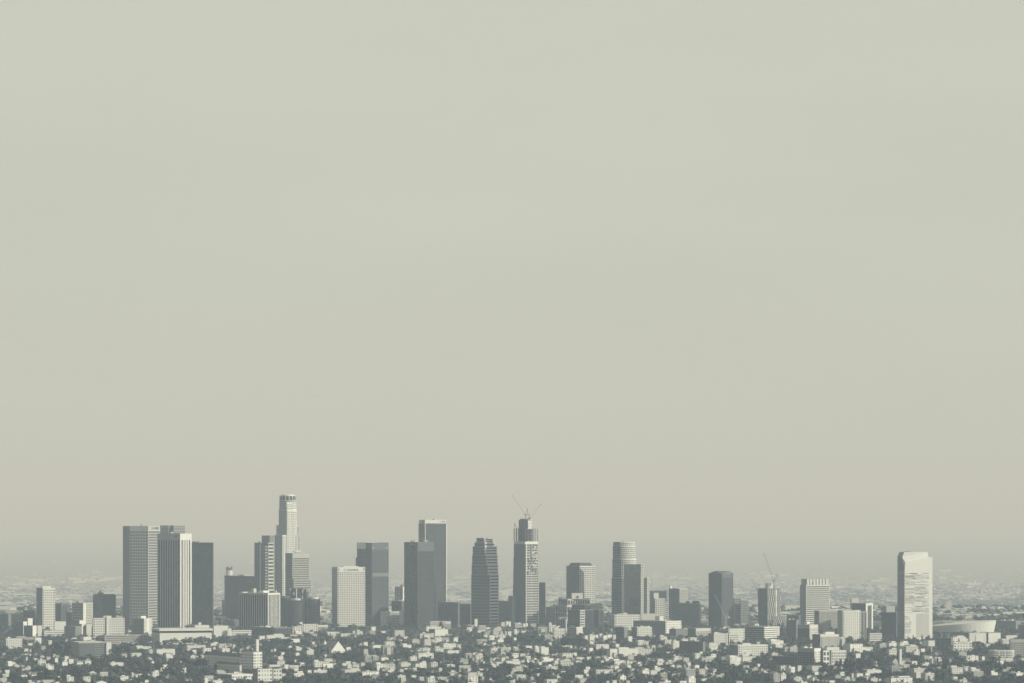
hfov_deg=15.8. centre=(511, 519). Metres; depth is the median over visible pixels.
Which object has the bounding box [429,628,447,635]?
white flat block
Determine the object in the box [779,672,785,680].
apartment block
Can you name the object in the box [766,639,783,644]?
apartment block
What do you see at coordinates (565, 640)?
conifer
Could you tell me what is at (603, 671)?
apartment block
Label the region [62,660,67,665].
house
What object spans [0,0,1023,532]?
sky
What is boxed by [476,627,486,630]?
apartment block
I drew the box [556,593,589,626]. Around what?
clock building
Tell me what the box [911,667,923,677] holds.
apartment block
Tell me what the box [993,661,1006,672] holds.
tree
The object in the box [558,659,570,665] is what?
house
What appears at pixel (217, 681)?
house
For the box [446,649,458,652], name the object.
apartment block
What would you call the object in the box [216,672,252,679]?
white flat building
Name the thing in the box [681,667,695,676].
apartment block
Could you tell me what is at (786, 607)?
warehouse
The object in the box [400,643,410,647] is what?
house
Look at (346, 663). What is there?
house
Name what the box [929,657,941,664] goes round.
house
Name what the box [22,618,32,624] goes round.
stepped block
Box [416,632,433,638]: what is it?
apartment block
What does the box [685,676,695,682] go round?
house
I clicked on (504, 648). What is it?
house
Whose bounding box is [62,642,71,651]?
tree
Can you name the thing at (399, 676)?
house
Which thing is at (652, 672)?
house
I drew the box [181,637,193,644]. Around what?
tree
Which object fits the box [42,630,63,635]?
podium
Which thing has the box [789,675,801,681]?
house
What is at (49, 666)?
house
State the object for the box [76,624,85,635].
narrow block
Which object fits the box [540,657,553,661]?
apartment block
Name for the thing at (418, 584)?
dark twin skyscraper
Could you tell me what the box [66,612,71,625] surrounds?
slab block
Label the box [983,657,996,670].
tree
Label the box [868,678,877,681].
house
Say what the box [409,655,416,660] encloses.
house
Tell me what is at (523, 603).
unfinished skyscraper
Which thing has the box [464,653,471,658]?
apartment block
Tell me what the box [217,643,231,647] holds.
apartment block
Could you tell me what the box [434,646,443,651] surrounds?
house
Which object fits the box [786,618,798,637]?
dark hall
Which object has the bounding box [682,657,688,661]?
house
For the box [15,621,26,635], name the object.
stepped block
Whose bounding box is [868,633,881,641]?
deck parking
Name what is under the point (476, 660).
house
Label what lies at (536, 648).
apartment block
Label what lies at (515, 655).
house
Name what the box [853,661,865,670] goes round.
tree
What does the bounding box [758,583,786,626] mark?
checker tower
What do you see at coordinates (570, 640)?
conifer
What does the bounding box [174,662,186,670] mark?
tree
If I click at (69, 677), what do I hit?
house
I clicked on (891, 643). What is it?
house
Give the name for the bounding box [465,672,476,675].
house
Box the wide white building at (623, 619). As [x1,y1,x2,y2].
[608,613,639,629]
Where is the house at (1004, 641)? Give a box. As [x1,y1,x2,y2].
[998,639,1008,643]
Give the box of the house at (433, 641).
[431,639,436,644]
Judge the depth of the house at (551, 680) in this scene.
5798.07 m
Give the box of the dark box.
[392,600,403,610]
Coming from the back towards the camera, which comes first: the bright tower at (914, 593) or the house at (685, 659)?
the bright tower at (914, 593)
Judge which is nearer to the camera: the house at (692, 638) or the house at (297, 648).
the house at (297, 648)
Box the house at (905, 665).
[899,664,909,667]
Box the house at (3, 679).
[0,676,6,681]
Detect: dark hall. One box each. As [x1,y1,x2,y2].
[669,628,687,635]
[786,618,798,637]
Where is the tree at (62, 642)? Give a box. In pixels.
[58,638,67,649]
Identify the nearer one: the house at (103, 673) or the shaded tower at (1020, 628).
the house at (103, 673)
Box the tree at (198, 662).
[193,655,208,668]
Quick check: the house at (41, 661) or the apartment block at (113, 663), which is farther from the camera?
the house at (41, 661)
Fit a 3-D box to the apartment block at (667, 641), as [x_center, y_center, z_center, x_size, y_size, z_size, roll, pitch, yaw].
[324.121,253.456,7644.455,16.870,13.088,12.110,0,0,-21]
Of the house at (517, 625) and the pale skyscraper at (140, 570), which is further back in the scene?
the pale skyscraper at (140, 570)
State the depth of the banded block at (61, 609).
9258.68 m
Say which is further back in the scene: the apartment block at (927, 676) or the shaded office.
the shaded office
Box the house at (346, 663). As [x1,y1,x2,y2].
[342,661,350,665]
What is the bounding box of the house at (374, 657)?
[371,655,378,660]
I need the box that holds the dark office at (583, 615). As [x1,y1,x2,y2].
[568,604,603,628]
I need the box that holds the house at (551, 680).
[544,679,557,682]
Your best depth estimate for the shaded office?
8163.95 m
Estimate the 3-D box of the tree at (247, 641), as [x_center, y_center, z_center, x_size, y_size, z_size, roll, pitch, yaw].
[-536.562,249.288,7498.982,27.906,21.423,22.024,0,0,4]
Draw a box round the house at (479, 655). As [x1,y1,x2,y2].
[473,653,482,658]
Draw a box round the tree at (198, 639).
[193,636,205,643]
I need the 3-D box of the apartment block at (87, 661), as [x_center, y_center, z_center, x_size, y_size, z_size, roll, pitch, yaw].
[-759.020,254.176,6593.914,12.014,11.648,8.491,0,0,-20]
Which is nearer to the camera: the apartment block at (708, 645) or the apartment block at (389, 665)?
the apartment block at (389, 665)
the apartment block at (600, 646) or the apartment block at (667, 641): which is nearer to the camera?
the apartment block at (600, 646)
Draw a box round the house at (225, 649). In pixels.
[219,648,229,651]
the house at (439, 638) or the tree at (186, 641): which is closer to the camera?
the tree at (186, 641)
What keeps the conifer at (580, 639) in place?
on the ground at (487, 653)
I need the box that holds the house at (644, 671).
[639,668,648,674]
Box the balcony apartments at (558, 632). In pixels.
[553,627,564,638]
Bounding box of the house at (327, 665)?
[322,663,332,668]
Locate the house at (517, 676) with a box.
[512,674,525,679]
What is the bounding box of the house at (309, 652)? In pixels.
[305,649,313,654]
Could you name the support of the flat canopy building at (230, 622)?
on the ground at (487, 653)
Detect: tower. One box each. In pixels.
[36,586,54,629]
[72,601,92,625]
[93,591,115,617]
[132,616,151,636]
[224,575,253,616]
[253,668,281,682]
[254,535,274,592]
[275,495,300,597]
[285,553,310,595]
[332,566,364,626]
[395,585,403,600]
[566,563,594,602]
[612,542,635,613]
[644,578,648,612]
[650,590,667,619]
[669,586,687,619]
[709,571,732,625]
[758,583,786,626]
[838,610,866,638]
[852,603,872,628]
[897,551,931,638]
[1018,624,1023,634]
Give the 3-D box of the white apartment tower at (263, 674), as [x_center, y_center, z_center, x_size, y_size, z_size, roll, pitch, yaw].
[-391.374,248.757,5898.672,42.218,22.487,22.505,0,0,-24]
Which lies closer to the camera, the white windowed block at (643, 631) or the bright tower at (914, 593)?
the bright tower at (914, 593)
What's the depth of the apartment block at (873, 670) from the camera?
6248.91 m
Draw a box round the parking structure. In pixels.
[103,633,147,642]
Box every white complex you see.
[381,610,403,627]
[797,646,845,664]
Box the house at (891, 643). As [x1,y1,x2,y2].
[885,641,896,646]
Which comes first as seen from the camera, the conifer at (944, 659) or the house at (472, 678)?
the house at (472, 678)
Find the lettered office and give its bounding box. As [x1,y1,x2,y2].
[797,622,817,640]
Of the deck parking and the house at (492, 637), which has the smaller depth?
the deck parking
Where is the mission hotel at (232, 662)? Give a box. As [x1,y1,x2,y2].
[204,639,261,671]
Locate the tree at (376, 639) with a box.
[373,635,385,641]
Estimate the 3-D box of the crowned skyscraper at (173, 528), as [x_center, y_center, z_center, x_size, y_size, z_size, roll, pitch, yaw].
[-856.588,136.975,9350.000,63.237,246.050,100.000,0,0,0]
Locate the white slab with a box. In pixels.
[748,614,750,625]
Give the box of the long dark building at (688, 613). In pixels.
[673,601,700,625]
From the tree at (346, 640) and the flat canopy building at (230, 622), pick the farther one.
the flat canopy building at (230, 622)
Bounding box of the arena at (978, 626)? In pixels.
[932,619,995,632]
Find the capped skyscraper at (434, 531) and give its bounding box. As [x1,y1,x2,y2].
[419,519,446,620]
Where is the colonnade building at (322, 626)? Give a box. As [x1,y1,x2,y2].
[318,625,327,629]
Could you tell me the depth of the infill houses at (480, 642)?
6816.48 m
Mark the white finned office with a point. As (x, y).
(824, 639)
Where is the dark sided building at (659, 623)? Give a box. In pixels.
[633,616,680,632]
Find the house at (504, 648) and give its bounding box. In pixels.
[499,647,508,651]
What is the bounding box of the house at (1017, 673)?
[1012,671,1023,675]
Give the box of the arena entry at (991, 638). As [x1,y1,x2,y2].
[968,632,1000,643]
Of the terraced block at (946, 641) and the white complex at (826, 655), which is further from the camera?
the terraced block at (946, 641)
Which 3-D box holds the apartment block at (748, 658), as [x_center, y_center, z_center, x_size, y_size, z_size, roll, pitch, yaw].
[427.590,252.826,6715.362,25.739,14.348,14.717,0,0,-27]
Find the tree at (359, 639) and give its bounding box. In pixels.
[355,635,366,642]
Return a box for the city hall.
[226,566,232,575]
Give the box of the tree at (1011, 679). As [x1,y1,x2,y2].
[1003,675,1015,681]
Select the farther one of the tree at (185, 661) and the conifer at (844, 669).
the tree at (185, 661)
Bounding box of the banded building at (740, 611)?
[733,598,748,623]
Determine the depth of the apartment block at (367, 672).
6141.85 m
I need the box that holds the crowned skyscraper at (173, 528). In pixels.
[160,525,185,532]
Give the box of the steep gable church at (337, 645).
[322,641,344,653]
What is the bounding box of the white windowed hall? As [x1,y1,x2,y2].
[952,638,971,650]
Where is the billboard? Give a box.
[923,640,934,653]
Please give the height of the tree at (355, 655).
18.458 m
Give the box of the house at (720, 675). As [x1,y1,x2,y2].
[714,674,724,677]
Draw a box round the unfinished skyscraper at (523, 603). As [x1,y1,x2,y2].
[508,519,538,625]
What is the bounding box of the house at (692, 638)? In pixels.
[688,637,696,640]
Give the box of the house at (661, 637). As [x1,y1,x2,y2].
[659,635,666,639]
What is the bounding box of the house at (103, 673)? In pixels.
[98,672,107,675]
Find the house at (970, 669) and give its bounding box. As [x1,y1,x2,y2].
[968,667,978,672]
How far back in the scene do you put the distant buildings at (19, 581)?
25634.36 m
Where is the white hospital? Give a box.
[730,643,767,656]
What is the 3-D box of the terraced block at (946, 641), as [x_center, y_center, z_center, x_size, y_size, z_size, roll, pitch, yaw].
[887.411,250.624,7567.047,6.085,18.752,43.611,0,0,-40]
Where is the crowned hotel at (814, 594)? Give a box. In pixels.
[800,579,829,623]
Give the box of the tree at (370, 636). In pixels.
[362,635,375,641]
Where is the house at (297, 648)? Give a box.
[294,646,301,650]
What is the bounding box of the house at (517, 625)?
[513,622,521,627]
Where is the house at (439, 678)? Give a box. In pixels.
[434,677,446,679]
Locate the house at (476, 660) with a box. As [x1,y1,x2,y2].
[474,658,482,662]
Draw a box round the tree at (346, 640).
[340,636,351,645]
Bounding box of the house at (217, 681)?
[211,679,221,682]
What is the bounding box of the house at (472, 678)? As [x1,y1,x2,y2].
[465,676,477,682]
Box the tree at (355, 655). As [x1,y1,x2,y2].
[350,653,362,658]
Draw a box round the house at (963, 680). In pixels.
[957,678,966,682]
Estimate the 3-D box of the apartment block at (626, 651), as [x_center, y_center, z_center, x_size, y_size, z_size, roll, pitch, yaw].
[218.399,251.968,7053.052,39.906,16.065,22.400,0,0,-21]
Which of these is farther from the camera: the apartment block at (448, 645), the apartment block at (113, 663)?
the apartment block at (448, 645)
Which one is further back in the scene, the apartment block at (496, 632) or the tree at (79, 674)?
the apartment block at (496, 632)
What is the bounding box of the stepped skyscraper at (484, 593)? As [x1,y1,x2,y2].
[471,538,498,625]
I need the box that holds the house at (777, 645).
[772,644,782,647]
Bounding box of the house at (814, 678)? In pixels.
[810,676,818,680]
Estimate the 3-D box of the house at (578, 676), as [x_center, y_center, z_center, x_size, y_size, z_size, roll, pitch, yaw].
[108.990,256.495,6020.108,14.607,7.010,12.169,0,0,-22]
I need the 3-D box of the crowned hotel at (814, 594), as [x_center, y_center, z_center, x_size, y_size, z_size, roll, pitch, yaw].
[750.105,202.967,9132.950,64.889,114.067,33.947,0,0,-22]
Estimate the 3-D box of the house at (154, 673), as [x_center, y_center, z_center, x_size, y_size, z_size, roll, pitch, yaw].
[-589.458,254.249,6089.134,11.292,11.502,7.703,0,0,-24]
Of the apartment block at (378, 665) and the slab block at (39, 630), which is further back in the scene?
the slab block at (39, 630)
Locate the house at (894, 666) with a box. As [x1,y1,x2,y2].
[889,663,899,671]
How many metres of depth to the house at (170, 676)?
6062.40 m
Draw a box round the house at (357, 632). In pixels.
[355,630,362,634]
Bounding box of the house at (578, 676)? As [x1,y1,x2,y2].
[573,675,582,678]
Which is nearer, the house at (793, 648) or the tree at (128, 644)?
the tree at (128, 644)
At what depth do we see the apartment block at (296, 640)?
7796.51 m
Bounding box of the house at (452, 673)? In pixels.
[445,670,456,675]
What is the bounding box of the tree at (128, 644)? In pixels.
[126,643,133,652]
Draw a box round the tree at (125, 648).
[114,642,131,652]
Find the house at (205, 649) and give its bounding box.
[201,648,210,652]
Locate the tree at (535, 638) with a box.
[529,634,537,641]
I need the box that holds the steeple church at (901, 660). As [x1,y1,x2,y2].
[891,649,910,663]
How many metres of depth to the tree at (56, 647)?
7044.68 m
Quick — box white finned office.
[812,632,838,647]
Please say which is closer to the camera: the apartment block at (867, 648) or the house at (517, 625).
the apartment block at (867, 648)
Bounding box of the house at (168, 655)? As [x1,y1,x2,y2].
[164,654,172,657]
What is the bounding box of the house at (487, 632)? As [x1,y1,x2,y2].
[482,630,491,635]
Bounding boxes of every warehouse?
[784,605,799,609]
[963,583,980,584]
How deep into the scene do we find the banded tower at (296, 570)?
8961.50 m
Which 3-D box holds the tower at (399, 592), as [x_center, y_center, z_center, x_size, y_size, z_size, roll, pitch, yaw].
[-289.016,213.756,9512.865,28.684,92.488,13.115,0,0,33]
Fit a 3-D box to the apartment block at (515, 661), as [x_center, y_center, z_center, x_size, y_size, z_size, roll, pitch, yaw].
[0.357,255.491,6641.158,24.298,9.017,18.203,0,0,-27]
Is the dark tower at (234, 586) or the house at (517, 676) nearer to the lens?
the house at (517, 676)
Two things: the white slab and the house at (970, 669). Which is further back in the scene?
the white slab
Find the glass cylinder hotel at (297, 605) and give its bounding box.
[280,588,319,626]
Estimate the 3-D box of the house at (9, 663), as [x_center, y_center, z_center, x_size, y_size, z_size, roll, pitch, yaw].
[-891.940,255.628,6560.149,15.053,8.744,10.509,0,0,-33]
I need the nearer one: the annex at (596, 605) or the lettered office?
the lettered office
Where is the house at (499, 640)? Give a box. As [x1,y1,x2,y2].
[495,638,503,641]
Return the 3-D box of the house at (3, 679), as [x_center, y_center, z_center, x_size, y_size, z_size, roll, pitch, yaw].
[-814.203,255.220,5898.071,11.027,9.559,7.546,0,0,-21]
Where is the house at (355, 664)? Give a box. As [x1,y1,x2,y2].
[350,662,358,667]
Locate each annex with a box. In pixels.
[222,600,225,615]
[590,603,602,609]
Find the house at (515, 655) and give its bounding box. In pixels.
[509,653,518,657]
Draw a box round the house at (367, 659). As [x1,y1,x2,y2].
[364,657,371,662]
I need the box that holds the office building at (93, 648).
[72,641,111,657]
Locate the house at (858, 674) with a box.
[854,673,862,676]
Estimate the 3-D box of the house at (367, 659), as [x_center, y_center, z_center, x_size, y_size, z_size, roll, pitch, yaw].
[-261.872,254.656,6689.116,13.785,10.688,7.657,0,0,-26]
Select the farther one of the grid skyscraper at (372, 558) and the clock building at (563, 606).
the grid skyscraper at (372, 558)
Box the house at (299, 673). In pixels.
[291,671,303,676]
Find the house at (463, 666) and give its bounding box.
[458,665,468,667]
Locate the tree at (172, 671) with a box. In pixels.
[162,663,176,675]
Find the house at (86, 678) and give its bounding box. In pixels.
[82,676,90,681]
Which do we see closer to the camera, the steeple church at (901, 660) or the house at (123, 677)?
the house at (123, 677)
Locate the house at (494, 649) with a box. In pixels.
[489,646,498,651]
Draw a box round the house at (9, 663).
[6,661,15,665]
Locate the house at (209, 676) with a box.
[203,675,213,678]
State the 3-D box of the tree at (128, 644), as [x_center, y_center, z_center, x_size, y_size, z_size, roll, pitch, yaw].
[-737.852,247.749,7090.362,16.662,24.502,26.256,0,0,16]
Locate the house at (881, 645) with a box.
[877,643,885,647]
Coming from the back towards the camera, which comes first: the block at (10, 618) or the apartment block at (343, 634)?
the block at (10, 618)
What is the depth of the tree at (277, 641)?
7571.29 m
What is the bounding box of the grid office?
[1009,639,1023,657]
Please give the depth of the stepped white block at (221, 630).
8186.52 m
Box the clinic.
[708,632,738,645]
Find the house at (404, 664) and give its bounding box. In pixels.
[398,661,410,666]
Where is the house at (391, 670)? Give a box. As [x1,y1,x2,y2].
[386,668,396,672]
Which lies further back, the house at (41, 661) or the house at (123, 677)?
the house at (41, 661)
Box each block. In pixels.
[0,613,22,625]
[3,637,21,647]
[14,636,34,639]
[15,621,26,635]
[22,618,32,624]
[23,610,35,624]
[24,625,36,636]
[34,637,40,643]
[37,625,41,635]
[41,680,54,682]
[54,621,65,630]
[55,602,67,620]
[64,626,81,637]
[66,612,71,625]
[72,620,85,625]
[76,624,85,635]
[84,659,90,664]
[86,624,91,636]
[108,661,123,665]
[134,645,148,648]
[153,648,174,654]
[184,644,205,647]
[189,622,208,627]
[213,624,230,636]
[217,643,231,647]
[232,630,250,634]
[239,588,279,628]
[251,625,291,634]
[264,634,283,637]
[286,638,299,642]
[312,669,326,672]
[313,660,321,667]
[326,632,338,635]
[336,633,355,637]
[341,668,360,672]
[357,670,378,675]
[370,645,381,647]
[371,674,377,681]
[374,662,384,670]
[381,645,392,654]
[382,663,394,669]
[383,641,394,645]
[393,630,403,637]
[410,638,419,643]
[412,663,426,667]
[414,652,433,657]
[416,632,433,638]
[416,647,430,651]
[423,638,430,645]
[424,626,441,631]
[426,676,434,682]
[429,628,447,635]
[430,621,450,628]
[438,602,459,625]
[441,643,455,648]
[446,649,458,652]
[460,604,470,624]
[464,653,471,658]
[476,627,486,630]
[491,630,506,635]
[495,634,504,637]
[499,601,507,622]
[509,659,519,663]
[511,666,522,671]
[534,646,538,653]
[536,627,547,633]
[539,646,548,654]
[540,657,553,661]
[541,633,552,640]
[542,664,557,669]
[546,607,554,625]
[559,653,572,656]
[567,627,582,634]
[588,634,594,640]
[590,644,608,648]
[591,669,612,673]
[601,635,606,642]
[606,649,616,657]
[609,659,624,664]
[614,647,637,655]
[615,626,627,637]
[617,674,625,679]
[631,626,651,637]
[631,647,652,654]
[635,640,648,644]
[643,613,658,619]
[658,672,666,680]
[663,639,671,644]
[671,640,678,647]
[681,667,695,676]
[692,652,703,658]
[699,656,713,660]
[705,642,717,648]
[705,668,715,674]
[725,655,740,664]
[728,628,744,642]
[739,655,754,662]
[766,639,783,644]
[769,671,779,681]
[772,656,796,664]
[778,665,786,670]
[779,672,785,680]
[785,666,794,672]
[787,615,800,623]
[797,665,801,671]
[806,665,821,672]
[839,637,844,644]
[843,643,862,652]
[863,647,872,650]
[864,668,881,672]
[884,675,912,682]
[887,648,896,655]
[897,641,908,646]
[900,645,917,651]
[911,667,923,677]
[921,672,933,680]
[936,637,952,646]
[947,665,962,673]
[949,635,965,641]
[957,650,966,655]
[961,655,978,661]
[996,619,1020,628]
[996,658,1012,661]
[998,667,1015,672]
[1002,635,1016,638]
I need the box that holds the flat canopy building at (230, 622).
[223,620,238,625]
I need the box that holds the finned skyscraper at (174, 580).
[157,532,191,627]
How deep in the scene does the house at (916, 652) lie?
7067.67 m
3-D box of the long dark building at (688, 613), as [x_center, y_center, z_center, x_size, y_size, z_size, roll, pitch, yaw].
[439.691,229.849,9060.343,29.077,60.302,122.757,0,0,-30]
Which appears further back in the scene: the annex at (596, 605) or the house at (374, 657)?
the annex at (596, 605)
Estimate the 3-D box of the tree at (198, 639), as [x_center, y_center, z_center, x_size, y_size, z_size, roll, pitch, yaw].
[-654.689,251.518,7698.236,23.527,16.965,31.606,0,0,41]
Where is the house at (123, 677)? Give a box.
[119,675,127,680]
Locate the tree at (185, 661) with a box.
[178,657,193,667]
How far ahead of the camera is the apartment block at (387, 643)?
7557.30 m
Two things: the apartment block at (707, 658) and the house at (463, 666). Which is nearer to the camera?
the house at (463, 666)
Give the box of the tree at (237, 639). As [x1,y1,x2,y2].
[235,637,242,643]
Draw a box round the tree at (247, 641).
[242,637,254,644]
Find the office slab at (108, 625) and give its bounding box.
[93,616,124,637]
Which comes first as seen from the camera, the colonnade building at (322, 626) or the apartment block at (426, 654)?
the apartment block at (426, 654)
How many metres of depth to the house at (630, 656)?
6769.57 m
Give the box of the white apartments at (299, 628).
[292,625,302,632]
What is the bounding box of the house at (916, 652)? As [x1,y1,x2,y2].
[912,649,919,654]
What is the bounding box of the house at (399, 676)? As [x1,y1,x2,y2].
[396,674,405,679]
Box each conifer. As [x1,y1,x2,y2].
[563,636,567,647]
[567,635,573,644]
[577,635,582,645]
[842,657,849,671]
[941,655,949,664]
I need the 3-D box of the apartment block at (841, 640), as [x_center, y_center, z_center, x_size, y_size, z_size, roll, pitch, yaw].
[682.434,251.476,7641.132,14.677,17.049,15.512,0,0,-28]
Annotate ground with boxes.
[0,533,1023,621]
[0,622,1023,682]
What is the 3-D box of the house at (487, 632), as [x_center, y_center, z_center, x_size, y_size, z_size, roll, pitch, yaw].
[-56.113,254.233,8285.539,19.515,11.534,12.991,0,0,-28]
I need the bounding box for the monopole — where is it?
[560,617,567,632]
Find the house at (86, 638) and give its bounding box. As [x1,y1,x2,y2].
[81,635,91,640]
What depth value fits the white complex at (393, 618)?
8851.92 m
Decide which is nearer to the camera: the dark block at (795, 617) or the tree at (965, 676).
the tree at (965, 676)
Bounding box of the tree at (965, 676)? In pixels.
[957,674,968,678]
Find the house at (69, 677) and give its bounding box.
[65,675,73,680]
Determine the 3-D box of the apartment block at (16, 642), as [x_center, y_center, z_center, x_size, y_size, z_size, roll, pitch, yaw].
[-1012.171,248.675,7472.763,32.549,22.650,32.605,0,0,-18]
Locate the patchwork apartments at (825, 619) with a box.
[814,610,837,628]
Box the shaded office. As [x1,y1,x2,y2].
[881,606,896,636]
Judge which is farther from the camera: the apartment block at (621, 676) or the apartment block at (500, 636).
the apartment block at (500, 636)
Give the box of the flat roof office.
[688,628,710,636]
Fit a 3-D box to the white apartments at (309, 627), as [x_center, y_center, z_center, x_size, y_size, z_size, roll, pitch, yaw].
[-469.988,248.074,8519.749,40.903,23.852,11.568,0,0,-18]
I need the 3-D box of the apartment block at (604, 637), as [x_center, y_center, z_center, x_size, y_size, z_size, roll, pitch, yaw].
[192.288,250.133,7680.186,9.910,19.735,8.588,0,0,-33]
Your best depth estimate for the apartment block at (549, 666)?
6408.40 m
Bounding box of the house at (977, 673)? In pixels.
[971,670,983,676]
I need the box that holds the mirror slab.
[624,564,642,619]
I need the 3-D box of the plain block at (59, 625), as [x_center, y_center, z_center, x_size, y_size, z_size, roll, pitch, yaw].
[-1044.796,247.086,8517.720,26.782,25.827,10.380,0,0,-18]
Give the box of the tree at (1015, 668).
[1009,666,1020,671]
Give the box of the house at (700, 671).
[697,669,704,673]
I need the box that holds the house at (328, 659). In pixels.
[323,658,331,661]
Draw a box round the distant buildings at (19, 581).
[0,535,1023,620]
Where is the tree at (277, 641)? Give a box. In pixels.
[274,637,282,644]
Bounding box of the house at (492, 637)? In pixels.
[488,635,494,639]
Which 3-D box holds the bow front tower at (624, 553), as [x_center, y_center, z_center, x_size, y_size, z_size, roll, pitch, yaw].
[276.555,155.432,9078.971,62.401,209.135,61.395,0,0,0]
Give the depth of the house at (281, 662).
6548.86 m
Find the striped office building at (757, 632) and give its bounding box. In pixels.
[745,625,779,639]
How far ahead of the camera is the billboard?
7120.55 m
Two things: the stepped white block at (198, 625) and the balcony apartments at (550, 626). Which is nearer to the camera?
the balcony apartments at (550, 626)
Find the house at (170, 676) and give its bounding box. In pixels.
[163,674,173,677]
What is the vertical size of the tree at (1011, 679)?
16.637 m
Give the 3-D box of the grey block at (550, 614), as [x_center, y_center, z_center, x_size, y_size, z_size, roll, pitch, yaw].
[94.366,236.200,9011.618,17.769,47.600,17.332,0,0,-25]
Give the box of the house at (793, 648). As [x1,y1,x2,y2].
[789,645,797,651]
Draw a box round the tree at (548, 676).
[544,674,552,678]
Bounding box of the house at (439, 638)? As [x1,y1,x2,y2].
[433,636,441,641]
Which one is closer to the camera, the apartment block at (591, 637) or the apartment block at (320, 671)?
the apartment block at (320, 671)
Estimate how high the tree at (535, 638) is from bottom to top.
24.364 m
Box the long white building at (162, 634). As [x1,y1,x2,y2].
[152,627,212,643]
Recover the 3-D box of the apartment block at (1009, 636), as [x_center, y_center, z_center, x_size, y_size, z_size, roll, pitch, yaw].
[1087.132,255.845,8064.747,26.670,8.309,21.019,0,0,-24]
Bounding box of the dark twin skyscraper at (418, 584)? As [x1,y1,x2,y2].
[404,540,433,628]
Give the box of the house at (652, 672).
[649,670,656,674]
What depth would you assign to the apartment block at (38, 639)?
7746.34 m
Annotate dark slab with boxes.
[192,541,213,625]
[539,582,544,623]
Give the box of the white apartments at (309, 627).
[299,622,317,631]
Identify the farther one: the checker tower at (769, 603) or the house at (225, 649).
the checker tower at (769, 603)
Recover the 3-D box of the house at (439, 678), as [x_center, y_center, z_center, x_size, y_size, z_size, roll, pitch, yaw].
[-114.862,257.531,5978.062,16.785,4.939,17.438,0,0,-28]
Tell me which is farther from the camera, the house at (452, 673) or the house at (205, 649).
the house at (205, 649)
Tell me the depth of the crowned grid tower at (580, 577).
9168.40 m
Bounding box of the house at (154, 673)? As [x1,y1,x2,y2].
[151,670,158,676]
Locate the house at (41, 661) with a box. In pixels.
[37,658,45,663]
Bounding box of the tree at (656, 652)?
[651,651,659,656]
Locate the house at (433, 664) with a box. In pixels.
[429,662,437,667]
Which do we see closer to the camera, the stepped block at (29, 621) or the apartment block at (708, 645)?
the apartment block at (708, 645)
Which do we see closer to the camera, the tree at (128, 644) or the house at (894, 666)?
the house at (894, 666)
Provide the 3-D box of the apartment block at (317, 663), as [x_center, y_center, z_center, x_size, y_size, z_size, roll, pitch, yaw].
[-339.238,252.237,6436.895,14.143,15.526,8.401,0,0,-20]
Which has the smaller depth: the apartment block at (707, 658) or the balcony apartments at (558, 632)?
the apartment block at (707, 658)
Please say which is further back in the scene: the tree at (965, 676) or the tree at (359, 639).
the tree at (359, 639)
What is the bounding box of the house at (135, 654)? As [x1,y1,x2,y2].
[130,653,140,656]
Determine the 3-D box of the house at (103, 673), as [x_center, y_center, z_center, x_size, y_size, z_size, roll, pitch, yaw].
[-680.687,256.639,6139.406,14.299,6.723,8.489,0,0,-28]
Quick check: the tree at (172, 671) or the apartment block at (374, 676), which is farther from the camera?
the tree at (172, 671)
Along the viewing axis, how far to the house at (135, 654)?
6981.59 m
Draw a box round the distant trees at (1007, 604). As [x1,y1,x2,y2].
[0,582,1023,620]
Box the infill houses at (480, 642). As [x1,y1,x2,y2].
[0,622,1023,682]
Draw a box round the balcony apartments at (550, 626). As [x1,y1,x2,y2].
[548,622,555,632]
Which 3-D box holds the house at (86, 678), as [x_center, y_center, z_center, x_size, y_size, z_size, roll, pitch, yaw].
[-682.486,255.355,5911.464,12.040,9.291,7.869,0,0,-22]
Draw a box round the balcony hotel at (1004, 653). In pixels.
[989,650,1013,657]
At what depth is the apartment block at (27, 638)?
8005.81 m
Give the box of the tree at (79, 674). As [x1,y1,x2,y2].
[75,672,82,678]
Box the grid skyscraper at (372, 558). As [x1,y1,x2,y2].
[356,542,388,625]
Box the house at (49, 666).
[44,663,53,669]
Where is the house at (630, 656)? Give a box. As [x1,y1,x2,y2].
[626,654,633,659]
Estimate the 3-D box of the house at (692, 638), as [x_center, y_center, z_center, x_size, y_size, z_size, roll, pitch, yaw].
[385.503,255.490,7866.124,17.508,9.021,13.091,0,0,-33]
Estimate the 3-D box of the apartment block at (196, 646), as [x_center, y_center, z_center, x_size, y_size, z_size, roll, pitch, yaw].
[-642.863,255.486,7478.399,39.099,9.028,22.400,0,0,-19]
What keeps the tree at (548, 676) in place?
on the ground at (487, 653)
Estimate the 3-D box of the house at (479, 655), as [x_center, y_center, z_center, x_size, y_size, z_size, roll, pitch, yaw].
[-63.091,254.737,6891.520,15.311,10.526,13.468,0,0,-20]
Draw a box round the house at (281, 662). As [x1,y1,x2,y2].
[276,659,284,665]
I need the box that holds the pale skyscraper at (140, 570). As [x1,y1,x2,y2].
[123,523,159,626]
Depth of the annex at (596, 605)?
9104.61 m
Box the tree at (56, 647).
[51,642,60,653]
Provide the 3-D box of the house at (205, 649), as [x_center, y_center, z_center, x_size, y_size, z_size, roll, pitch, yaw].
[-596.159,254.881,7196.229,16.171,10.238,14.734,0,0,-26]
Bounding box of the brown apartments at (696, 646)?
[680,640,704,652]

